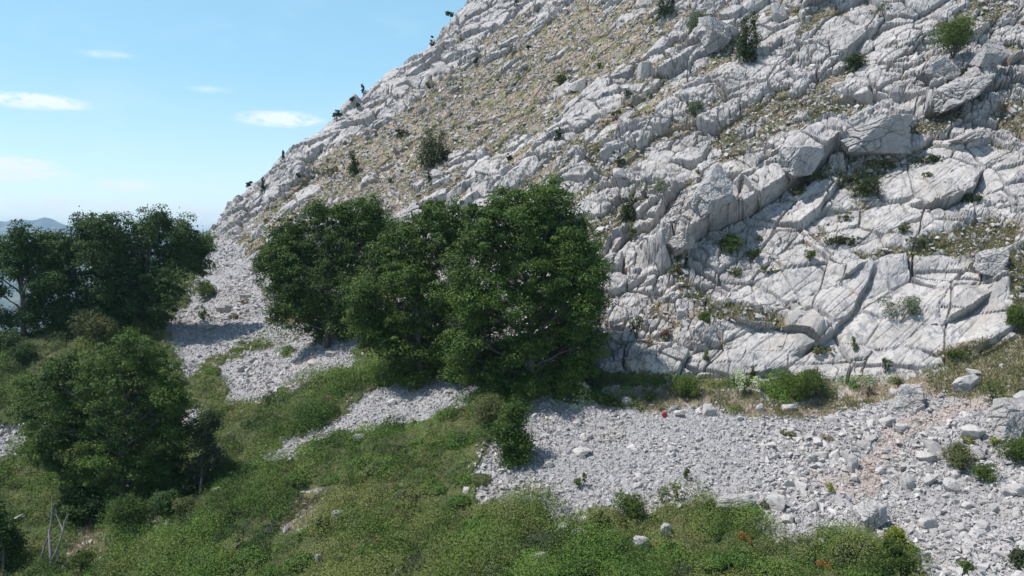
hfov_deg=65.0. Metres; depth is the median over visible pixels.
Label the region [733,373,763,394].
sparse bush
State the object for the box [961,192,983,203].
bush
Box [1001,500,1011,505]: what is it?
loose stone
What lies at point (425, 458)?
cushion shrub
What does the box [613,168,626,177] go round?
boulder
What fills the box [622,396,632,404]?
boulder
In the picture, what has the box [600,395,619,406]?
bush
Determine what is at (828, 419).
boulder
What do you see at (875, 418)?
boulder
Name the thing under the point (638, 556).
scrub bushes
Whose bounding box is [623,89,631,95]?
bush
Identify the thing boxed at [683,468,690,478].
sparse bush
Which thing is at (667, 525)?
boulder
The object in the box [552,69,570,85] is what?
bush
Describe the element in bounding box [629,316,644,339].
sparse bush
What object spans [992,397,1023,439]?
boulder
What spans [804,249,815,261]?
bush
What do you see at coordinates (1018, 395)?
boulder
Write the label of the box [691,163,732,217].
boulder
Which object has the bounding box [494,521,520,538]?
cushion shrub
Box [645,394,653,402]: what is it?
bush
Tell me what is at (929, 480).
boulder
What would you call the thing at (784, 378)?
bush
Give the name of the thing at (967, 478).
boulder
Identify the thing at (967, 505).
boulder
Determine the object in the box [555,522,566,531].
boulder
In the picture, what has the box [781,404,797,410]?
boulder
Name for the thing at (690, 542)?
cushion shrub
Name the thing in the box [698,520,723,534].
cushion shrub
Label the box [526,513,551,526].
cushion shrub
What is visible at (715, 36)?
boulder
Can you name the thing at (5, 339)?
bush
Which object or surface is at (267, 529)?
cushion shrub
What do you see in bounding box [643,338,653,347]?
bush
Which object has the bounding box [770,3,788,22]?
boulder
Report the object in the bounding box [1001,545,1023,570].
sapling
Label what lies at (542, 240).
broadleaf tree
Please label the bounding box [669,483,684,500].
sparse bush
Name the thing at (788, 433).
cushion shrub
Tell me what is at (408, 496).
cushion shrub
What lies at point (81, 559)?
bush
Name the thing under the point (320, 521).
bush
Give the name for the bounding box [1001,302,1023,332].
bush
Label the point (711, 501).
sparse bush
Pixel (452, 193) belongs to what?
boulder
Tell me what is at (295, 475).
cushion shrub
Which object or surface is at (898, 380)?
bush
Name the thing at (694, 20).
bush
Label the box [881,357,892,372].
sparse bush
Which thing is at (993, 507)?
boulder
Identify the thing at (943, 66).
boulder
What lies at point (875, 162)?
cushion shrub
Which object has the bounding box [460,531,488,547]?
cushion shrub
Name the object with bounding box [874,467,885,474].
boulder
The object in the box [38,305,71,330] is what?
bush
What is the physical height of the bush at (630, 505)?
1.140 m
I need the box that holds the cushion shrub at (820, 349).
[812,344,834,354]
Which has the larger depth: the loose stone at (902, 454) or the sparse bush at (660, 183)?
the sparse bush at (660, 183)
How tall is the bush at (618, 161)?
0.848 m
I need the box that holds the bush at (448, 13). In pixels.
[445,11,453,17]
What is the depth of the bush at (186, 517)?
31.74 m
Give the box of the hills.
[0,217,200,333]
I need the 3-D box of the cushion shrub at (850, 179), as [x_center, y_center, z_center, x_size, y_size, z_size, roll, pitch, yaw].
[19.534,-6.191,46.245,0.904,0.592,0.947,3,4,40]
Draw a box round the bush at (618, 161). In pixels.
[615,156,625,166]
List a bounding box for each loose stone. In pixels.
[778,490,785,495]
[850,473,858,481]
[851,446,857,451]
[880,479,888,484]
[899,451,905,456]
[914,488,922,493]
[952,499,959,504]
[962,549,969,554]
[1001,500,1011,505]
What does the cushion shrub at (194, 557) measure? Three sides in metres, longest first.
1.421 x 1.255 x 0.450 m
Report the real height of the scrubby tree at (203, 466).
4.194 m
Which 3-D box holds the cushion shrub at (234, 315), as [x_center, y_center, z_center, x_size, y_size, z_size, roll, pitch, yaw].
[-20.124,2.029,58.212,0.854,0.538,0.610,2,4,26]
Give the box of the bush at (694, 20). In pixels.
[682,8,716,35]
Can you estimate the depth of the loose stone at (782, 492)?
29.55 m
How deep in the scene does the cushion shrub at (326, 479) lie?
32.79 m
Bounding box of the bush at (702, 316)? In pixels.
[697,311,713,323]
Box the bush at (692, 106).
[685,100,703,115]
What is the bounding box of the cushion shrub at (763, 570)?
[744,558,791,575]
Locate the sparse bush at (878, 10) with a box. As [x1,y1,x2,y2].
[868,0,892,16]
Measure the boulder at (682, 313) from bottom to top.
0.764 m
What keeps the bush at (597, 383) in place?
on the mountainside
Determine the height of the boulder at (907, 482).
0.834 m
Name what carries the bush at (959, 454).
on the mountainside
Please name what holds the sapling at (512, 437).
on the mountainside
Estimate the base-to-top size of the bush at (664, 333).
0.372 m
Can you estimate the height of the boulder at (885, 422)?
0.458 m
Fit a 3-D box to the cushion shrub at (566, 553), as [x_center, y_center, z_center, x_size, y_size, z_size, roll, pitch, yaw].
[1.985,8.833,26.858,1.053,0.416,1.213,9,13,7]
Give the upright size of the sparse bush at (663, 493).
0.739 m
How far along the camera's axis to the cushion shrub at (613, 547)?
26.80 m
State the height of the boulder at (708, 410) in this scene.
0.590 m
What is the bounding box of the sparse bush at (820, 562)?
[816,559,832,569]
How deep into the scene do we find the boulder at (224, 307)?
59.88 m
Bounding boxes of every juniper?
[259,177,265,192]
[346,150,359,174]
[413,120,457,170]
[425,170,430,182]
[429,36,434,45]
[554,126,561,140]
[618,190,639,223]
[655,0,675,19]
[703,349,709,360]
[734,9,762,64]
[748,365,756,378]
[851,336,858,350]
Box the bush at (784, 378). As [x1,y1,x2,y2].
[778,370,793,386]
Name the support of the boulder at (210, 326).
on the mountainside
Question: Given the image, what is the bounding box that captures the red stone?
[662,410,666,417]
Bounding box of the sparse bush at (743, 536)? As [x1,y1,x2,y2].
[736,530,750,541]
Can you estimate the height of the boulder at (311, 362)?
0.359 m
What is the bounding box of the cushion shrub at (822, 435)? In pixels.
[820,433,834,440]
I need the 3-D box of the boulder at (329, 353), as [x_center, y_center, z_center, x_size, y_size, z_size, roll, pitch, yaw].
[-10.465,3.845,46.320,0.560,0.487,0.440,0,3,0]
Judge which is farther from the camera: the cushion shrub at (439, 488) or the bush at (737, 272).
the bush at (737, 272)
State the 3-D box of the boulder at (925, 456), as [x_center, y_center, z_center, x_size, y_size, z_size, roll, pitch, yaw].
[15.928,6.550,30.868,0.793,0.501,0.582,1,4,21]
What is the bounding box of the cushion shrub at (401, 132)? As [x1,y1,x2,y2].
[395,129,408,136]
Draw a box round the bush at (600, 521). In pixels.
[588,509,612,530]
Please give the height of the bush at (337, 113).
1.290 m
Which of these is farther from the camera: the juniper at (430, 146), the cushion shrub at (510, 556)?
the juniper at (430, 146)
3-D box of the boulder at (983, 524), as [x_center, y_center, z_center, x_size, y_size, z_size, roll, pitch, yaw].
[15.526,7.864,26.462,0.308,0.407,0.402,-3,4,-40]
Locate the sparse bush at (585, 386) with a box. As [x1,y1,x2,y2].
[579,382,590,396]
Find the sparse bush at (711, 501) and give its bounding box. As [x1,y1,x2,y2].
[705,499,714,508]
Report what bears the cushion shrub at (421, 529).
on the mountainside
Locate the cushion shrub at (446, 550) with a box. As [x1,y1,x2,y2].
[433,542,470,570]
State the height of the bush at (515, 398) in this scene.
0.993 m
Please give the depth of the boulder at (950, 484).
28.89 m
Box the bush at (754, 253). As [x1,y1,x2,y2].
[746,247,761,259]
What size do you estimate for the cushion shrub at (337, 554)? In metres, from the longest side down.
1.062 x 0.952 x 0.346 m
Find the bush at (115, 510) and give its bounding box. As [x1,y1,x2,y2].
[95,491,154,527]
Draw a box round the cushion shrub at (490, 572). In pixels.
[481,558,510,575]
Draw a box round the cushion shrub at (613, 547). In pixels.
[602,542,623,555]
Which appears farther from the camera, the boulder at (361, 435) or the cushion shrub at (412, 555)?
the boulder at (361, 435)
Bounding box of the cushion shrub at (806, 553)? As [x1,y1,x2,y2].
[786,545,816,564]
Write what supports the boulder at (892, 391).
on the mountainside
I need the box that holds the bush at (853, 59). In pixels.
[840,52,869,73]
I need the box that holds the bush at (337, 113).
[332,109,342,120]
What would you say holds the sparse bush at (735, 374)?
on the mountainside
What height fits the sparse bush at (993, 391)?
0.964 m
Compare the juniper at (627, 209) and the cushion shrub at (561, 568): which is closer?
the cushion shrub at (561, 568)
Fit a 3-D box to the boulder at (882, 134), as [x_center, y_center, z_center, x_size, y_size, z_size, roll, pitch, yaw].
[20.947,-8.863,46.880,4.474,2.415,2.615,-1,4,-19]
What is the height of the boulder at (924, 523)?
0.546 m
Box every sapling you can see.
[0,488,37,575]
[486,395,543,473]
[828,533,877,572]
[862,535,920,575]
[879,522,916,554]
[950,557,974,575]
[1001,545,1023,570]
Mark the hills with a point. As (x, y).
(47, 223)
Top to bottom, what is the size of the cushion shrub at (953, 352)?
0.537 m
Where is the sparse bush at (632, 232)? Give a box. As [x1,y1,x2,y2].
[628,222,637,241]
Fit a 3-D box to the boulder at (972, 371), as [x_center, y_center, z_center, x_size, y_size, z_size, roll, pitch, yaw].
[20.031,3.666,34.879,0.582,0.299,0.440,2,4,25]
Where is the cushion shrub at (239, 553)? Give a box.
[231,545,270,562]
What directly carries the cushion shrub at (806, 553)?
on the mountainside
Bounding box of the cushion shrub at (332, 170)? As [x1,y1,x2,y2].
[321,166,337,173]
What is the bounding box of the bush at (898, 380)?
[893,377,902,384]
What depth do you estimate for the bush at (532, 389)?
36.71 m
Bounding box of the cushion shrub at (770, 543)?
[750,538,775,555]
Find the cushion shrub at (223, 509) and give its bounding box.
[212,506,232,515]
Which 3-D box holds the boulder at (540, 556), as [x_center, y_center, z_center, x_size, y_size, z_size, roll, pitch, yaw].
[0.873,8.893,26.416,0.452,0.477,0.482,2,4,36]
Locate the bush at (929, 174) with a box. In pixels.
[921,171,933,177]
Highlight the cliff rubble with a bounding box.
[2,0,1023,567]
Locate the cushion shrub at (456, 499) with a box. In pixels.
[446,495,471,504]
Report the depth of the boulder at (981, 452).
30.37 m
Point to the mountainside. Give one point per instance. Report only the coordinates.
(838, 292)
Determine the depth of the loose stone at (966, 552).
25.31 m
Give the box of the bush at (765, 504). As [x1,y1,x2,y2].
[758,500,768,507]
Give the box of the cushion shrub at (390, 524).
[381,523,404,540]
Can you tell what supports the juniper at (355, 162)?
on the mountainside
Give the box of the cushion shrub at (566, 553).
[555,545,580,560]
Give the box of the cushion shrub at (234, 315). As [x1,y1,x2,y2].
[228,313,238,318]
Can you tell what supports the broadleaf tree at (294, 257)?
on the mountainside
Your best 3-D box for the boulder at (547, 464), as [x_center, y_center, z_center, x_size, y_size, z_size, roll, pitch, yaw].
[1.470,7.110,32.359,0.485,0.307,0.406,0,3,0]
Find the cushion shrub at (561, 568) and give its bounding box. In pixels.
[548,562,570,574]
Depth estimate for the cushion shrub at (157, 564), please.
29.31 m
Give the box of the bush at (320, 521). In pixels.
[312,515,329,530]
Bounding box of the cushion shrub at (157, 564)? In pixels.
[140,551,176,575]
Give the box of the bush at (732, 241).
[717,232,745,255]
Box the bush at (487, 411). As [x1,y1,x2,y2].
[469,390,507,428]
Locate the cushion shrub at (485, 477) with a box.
[468,473,491,488]
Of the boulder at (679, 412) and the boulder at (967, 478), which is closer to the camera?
the boulder at (967, 478)
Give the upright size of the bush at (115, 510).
2.012 m
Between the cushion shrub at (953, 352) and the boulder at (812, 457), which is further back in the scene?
the cushion shrub at (953, 352)
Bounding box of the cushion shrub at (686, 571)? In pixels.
[668,560,699,575]
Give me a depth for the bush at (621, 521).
28.11 m
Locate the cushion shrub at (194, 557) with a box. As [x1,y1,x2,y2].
[188,548,219,569]
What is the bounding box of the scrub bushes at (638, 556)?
[0,234,1023,575]
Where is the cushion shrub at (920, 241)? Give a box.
[905,235,932,244]
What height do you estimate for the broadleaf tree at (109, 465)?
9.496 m
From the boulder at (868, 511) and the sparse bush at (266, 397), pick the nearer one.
the boulder at (868, 511)
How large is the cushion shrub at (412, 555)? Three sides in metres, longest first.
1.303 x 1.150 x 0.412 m
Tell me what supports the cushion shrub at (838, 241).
on the mountainside
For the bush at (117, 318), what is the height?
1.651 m
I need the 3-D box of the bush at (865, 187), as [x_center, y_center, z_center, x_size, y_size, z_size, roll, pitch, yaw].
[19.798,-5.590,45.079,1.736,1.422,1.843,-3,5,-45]
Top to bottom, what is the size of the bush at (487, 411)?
1.915 m
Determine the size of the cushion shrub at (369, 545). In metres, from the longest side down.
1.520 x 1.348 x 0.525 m
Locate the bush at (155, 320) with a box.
[140,310,170,328]
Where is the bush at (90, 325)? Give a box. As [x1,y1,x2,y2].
[66,308,120,341]
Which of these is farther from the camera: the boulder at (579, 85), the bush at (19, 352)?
the boulder at (579, 85)
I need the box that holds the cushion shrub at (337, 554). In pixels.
[327,547,350,559]
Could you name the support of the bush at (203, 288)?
on the mountainside
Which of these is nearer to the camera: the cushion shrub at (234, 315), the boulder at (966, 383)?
the boulder at (966, 383)
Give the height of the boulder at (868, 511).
1.255 m
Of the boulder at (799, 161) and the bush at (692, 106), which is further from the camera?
the bush at (692, 106)
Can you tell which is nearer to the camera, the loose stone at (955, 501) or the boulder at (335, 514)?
the loose stone at (955, 501)
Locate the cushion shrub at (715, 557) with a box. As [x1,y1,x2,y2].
[698,552,730,569]
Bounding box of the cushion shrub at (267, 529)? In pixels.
[252,523,280,539]
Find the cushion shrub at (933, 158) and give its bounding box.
[911,153,943,164]
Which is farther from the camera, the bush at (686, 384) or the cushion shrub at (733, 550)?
the bush at (686, 384)
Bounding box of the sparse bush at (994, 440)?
[985,437,1001,446]
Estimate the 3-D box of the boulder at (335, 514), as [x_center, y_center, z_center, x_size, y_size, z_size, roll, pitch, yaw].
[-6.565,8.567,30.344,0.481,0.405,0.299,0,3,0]
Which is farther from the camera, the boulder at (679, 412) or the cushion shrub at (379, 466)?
the boulder at (679, 412)
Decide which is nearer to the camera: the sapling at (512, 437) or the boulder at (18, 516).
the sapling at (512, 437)
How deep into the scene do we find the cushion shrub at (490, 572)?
26.17 m
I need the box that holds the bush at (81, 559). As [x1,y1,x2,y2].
[62,544,99,570]
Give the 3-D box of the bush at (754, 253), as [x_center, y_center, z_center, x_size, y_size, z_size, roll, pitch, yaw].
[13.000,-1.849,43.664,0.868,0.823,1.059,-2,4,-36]
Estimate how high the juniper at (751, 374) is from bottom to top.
0.932 m
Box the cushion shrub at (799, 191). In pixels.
[789,186,806,194]
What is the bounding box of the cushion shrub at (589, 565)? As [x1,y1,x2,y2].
[572,555,601,570]
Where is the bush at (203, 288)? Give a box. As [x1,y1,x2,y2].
[188,278,217,298]
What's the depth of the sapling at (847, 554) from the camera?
25.20 m
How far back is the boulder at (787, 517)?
27.92 m
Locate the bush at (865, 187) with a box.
[845,176,881,198]
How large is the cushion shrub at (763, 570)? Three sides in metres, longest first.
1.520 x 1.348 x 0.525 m
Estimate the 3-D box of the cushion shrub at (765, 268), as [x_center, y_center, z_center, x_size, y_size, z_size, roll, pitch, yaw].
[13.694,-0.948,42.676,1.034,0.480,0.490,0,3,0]
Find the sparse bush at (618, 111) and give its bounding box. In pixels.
[607,107,621,119]
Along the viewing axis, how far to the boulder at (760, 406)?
35.34 m
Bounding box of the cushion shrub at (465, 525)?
[462,514,493,534]
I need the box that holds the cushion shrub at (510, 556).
[497,545,526,562]
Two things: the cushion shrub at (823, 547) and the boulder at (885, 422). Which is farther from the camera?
the boulder at (885, 422)
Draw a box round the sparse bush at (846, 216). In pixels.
[835,210,851,221]
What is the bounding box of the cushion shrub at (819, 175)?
[803,171,826,181]
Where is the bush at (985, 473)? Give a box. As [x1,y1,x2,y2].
[971,462,1004,482]
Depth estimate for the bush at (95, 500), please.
34.27 m
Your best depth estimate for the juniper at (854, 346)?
38.31 m
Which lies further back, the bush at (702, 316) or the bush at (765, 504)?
the bush at (702, 316)
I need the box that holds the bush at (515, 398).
[506,393,530,407]
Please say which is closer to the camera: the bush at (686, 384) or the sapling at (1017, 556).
the sapling at (1017, 556)
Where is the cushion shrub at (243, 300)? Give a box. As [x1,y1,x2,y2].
[238,299,248,303]
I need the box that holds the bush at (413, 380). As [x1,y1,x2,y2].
[397,366,434,392]
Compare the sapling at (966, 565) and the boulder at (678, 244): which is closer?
the sapling at (966, 565)
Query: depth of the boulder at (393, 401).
39.38 m
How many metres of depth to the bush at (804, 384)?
35.98 m
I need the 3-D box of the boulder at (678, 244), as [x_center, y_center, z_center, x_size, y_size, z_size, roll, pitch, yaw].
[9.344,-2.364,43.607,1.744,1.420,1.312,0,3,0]
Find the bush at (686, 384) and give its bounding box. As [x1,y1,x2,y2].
[665,373,702,397]
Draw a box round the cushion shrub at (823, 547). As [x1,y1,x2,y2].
[818,542,836,551]
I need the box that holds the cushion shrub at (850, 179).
[842,175,858,183]
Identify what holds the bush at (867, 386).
on the mountainside
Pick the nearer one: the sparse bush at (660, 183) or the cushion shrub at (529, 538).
the cushion shrub at (529, 538)
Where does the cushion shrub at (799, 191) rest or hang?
on the mountainside
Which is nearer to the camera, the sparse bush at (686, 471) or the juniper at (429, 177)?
the sparse bush at (686, 471)
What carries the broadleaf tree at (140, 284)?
on the mountainside
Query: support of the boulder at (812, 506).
on the mountainside
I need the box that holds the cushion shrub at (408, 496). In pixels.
[391,490,420,512]
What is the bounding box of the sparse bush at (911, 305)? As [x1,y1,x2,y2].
[878,293,922,322]
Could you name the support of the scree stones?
on the mountainside
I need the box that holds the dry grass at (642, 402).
[0,0,1023,575]
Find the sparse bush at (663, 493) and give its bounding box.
[656,486,669,503]
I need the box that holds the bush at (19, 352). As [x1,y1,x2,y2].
[6,338,38,363]
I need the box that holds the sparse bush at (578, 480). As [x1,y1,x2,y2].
[572,472,586,486]
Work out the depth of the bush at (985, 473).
29.06 m
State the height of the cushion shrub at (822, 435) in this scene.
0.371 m
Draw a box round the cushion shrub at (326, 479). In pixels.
[321,474,339,484]
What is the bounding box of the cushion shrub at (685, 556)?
[647,542,692,572]
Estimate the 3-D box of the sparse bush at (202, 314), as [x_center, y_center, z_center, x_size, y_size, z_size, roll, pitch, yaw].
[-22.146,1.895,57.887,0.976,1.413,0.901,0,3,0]
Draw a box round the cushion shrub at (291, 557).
[284,552,313,569]
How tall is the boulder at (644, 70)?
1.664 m
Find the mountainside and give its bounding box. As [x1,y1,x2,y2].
[0,0,1023,575]
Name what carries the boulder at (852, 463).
on the mountainside
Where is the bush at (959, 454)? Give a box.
[936,440,979,471]
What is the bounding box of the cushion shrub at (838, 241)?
[823,234,861,245]
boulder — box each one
[11,514,24,521]
[206,324,214,329]
[216,303,234,312]
[238,366,247,371]
[239,294,250,297]
[308,359,316,365]
[315,554,320,561]
[325,351,334,356]
[331,510,343,519]
[353,434,364,441]
[387,398,396,405]
[430,169,445,178]
[446,190,456,205]
[530,483,549,497]
[531,552,546,563]
[543,461,553,467]
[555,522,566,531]
[569,77,586,90]
[573,446,591,456]
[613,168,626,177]
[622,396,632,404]
[633,535,649,548]
[634,482,642,488]
[637,60,651,79]
[660,523,671,535]
[668,231,696,256]
[674,410,683,415]
[676,308,687,319]
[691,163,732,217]
[697,16,732,53]
[702,403,717,416]
[714,493,756,511]
[756,404,763,410]
[764,493,785,511]
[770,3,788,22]
[777,145,824,177]
[778,514,792,523]
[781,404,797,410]
[805,501,817,511]
[806,454,817,461]
[818,451,827,459]
[822,416,838,423]
[828,449,839,460]
[839,114,912,157]
[847,455,858,472]
[853,87,872,104]
[853,499,887,532]
[869,414,880,423]
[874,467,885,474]
[878,417,895,427]
[889,388,896,395]
[891,384,924,411]
[895,423,907,431]
[900,473,914,490]
[915,451,937,461]
[918,517,938,529]
[923,473,938,485]
[926,56,960,80]
[931,73,995,112]
[943,477,960,492]
[948,127,986,143]
[950,523,966,532]
[951,374,979,392]
[951,468,960,479]
[960,424,985,439]
[960,501,972,509]
[963,475,972,482]
[966,368,980,375]
[967,444,986,459]
[969,38,1008,67]
[975,249,1009,275]
[977,519,990,531]
[988,503,998,512]
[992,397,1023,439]
[1005,484,1023,496]
[1013,390,1023,399]
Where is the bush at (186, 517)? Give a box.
[183,511,203,527]
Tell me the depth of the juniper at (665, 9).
68.57 m
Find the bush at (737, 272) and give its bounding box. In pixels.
[727,268,742,276]
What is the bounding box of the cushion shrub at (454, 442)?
[444,436,461,448]
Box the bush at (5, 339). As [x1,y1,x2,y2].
[0,328,24,348]
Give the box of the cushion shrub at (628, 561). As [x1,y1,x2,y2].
[616,553,639,575]
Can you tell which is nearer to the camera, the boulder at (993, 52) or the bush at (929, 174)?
the bush at (929, 174)
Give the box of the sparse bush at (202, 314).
[197,305,211,320]
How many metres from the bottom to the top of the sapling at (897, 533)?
1.570 m
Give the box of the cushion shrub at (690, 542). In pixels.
[678,538,708,560]
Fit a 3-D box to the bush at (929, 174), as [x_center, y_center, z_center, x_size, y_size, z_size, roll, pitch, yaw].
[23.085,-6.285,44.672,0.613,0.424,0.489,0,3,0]
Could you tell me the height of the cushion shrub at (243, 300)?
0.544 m
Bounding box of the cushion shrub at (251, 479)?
[243,474,265,483]
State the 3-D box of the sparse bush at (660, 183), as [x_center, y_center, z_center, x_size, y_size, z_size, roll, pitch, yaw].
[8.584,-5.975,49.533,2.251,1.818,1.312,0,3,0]
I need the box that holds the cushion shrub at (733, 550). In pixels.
[721,548,760,566]
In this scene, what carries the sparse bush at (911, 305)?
on the mountainside
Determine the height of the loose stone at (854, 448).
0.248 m
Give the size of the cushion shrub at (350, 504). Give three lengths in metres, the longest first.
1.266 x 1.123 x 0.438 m
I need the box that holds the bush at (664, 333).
[662,330,670,336]
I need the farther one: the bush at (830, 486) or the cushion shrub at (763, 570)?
the bush at (830, 486)
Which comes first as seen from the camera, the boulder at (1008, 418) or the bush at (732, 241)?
the boulder at (1008, 418)
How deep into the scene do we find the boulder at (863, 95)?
51.49 m
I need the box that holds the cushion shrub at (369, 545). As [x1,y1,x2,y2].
[354,543,390,562]
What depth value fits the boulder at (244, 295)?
61.58 m
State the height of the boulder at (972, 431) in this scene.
0.606 m
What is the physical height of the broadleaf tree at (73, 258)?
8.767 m
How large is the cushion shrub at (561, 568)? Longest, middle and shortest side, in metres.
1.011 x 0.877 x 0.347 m
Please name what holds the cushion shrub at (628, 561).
on the mountainside
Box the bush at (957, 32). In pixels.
[914,9,985,58]
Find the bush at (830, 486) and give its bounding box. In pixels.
[825,483,834,491]
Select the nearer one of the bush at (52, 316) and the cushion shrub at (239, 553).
the cushion shrub at (239, 553)
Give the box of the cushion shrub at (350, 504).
[341,502,362,520]
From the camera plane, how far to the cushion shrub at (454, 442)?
33.83 m
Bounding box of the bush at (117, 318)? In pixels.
[93,311,121,334]
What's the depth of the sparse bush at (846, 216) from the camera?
44.10 m
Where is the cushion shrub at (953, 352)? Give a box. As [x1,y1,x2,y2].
[944,348,971,359]
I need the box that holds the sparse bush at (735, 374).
[727,368,744,383]
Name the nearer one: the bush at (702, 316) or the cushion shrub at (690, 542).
the cushion shrub at (690, 542)
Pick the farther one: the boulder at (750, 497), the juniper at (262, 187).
the juniper at (262, 187)
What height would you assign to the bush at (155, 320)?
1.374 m
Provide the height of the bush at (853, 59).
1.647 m
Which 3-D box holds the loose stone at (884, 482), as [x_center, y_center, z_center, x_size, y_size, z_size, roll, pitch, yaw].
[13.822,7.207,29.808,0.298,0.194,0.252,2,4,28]
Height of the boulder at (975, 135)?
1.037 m
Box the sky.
[0,0,466,235]
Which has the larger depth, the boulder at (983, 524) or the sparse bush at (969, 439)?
the sparse bush at (969, 439)
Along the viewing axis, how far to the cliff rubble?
67.58 m
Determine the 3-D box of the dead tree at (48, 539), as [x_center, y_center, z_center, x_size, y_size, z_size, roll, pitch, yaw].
[-17.162,9.511,30.222,1.923,3.234,0.391,2,4,25]
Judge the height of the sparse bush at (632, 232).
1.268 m
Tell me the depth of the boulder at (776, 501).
28.69 m
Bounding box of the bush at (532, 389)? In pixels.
[504,367,554,404]
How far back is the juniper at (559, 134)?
61.16 m
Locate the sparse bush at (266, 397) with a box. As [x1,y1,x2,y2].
[258,390,276,405]
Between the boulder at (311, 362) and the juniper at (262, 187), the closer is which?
the boulder at (311, 362)
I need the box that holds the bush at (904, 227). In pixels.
[898,221,910,233]
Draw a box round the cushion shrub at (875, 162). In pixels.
[864,157,896,168]
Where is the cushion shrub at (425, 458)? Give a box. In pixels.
[414,451,438,466]
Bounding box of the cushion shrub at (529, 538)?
[518,527,562,553]
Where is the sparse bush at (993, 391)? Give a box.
[978,381,1006,401]
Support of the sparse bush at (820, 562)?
on the mountainside
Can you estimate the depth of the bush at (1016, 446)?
29.76 m
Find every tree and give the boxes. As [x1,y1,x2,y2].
[0,219,69,335]
[0,324,202,526]
[12,206,131,331]
[41,496,69,568]
[73,203,219,328]
[173,404,229,495]
[248,190,402,350]
[333,194,486,388]
[432,173,616,400]
[439,294,525,389]
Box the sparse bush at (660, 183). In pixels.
[633,177,669,198]
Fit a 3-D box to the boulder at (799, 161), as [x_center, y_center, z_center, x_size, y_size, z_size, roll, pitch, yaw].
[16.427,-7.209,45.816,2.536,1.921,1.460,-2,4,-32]
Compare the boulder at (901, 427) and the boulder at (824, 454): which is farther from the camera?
the boulder at (901, 427)
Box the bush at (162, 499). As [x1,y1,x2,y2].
[144,487,180,517]
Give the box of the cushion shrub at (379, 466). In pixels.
[360,462,385,473]
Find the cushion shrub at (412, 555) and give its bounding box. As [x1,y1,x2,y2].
[400,553,428,575]
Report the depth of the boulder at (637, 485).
30.62 m
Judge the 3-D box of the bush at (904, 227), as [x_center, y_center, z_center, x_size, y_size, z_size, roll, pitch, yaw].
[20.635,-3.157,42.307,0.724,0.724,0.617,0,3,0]
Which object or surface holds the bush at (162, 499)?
on the mountainside
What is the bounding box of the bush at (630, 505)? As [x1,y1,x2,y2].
[606,488,646,517]
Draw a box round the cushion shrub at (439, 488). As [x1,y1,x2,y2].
[428,484,447,494]
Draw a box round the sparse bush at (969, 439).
[960,436,975,443]
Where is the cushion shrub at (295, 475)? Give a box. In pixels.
[281,470,313,483]
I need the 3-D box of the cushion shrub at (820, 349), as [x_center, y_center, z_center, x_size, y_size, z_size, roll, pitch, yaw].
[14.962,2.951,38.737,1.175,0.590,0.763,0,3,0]
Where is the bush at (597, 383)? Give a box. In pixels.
[583,377,604,390]
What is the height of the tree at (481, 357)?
5.129 m
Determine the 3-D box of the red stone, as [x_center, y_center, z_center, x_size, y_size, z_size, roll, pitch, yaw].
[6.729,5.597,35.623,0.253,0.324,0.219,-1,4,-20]
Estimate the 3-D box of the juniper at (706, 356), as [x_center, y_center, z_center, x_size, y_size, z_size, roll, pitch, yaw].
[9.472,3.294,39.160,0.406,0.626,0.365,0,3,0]
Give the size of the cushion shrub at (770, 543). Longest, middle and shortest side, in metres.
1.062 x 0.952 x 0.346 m
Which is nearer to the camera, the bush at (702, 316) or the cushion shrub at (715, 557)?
the cushion shrub at (715, 557)
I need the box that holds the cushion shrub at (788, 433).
[780,428,795,436]
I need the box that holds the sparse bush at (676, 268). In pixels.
[667,261,686,278]
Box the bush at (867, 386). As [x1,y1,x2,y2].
[862,381,874,395]
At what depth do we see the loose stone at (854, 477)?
30.00 m
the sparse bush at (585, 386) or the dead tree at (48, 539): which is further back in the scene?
the sparse bush at (585, 386)
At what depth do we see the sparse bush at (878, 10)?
57.16 m
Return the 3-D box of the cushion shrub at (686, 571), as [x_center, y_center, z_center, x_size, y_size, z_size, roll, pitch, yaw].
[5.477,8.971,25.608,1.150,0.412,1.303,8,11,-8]
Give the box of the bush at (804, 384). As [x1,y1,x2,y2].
[779,366,833,400]
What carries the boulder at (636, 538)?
on the mountainside
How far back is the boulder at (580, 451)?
33.01 m
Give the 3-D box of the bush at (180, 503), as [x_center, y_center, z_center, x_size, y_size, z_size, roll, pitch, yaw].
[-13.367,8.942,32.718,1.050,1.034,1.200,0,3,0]
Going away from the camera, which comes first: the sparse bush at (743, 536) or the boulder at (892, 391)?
the sparse bush at (743, 536)
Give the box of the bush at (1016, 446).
[991,431,1023,465]
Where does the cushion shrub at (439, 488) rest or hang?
on the mountainside
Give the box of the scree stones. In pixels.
[0,231,1023,575]
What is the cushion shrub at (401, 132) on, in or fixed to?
on the mountainside
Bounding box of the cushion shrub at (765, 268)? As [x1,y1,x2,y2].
[760,266,779,274]
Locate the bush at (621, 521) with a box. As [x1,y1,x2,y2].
[618,514,627,524]
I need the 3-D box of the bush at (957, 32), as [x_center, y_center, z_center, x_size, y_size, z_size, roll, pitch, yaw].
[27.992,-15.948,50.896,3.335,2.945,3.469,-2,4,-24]
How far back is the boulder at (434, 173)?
68.10 m
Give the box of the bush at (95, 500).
[42,472,114,529]
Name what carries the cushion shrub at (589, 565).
on the mountainside
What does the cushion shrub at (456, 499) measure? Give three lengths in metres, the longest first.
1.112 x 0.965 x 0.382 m
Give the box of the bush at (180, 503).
[171,494,196,518]
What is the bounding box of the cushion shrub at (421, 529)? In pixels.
[414,527,437,538]
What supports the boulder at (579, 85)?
on the mountainside
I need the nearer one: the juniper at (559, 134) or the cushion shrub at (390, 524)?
the cushion shrub at (390, 524)
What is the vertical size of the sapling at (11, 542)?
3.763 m

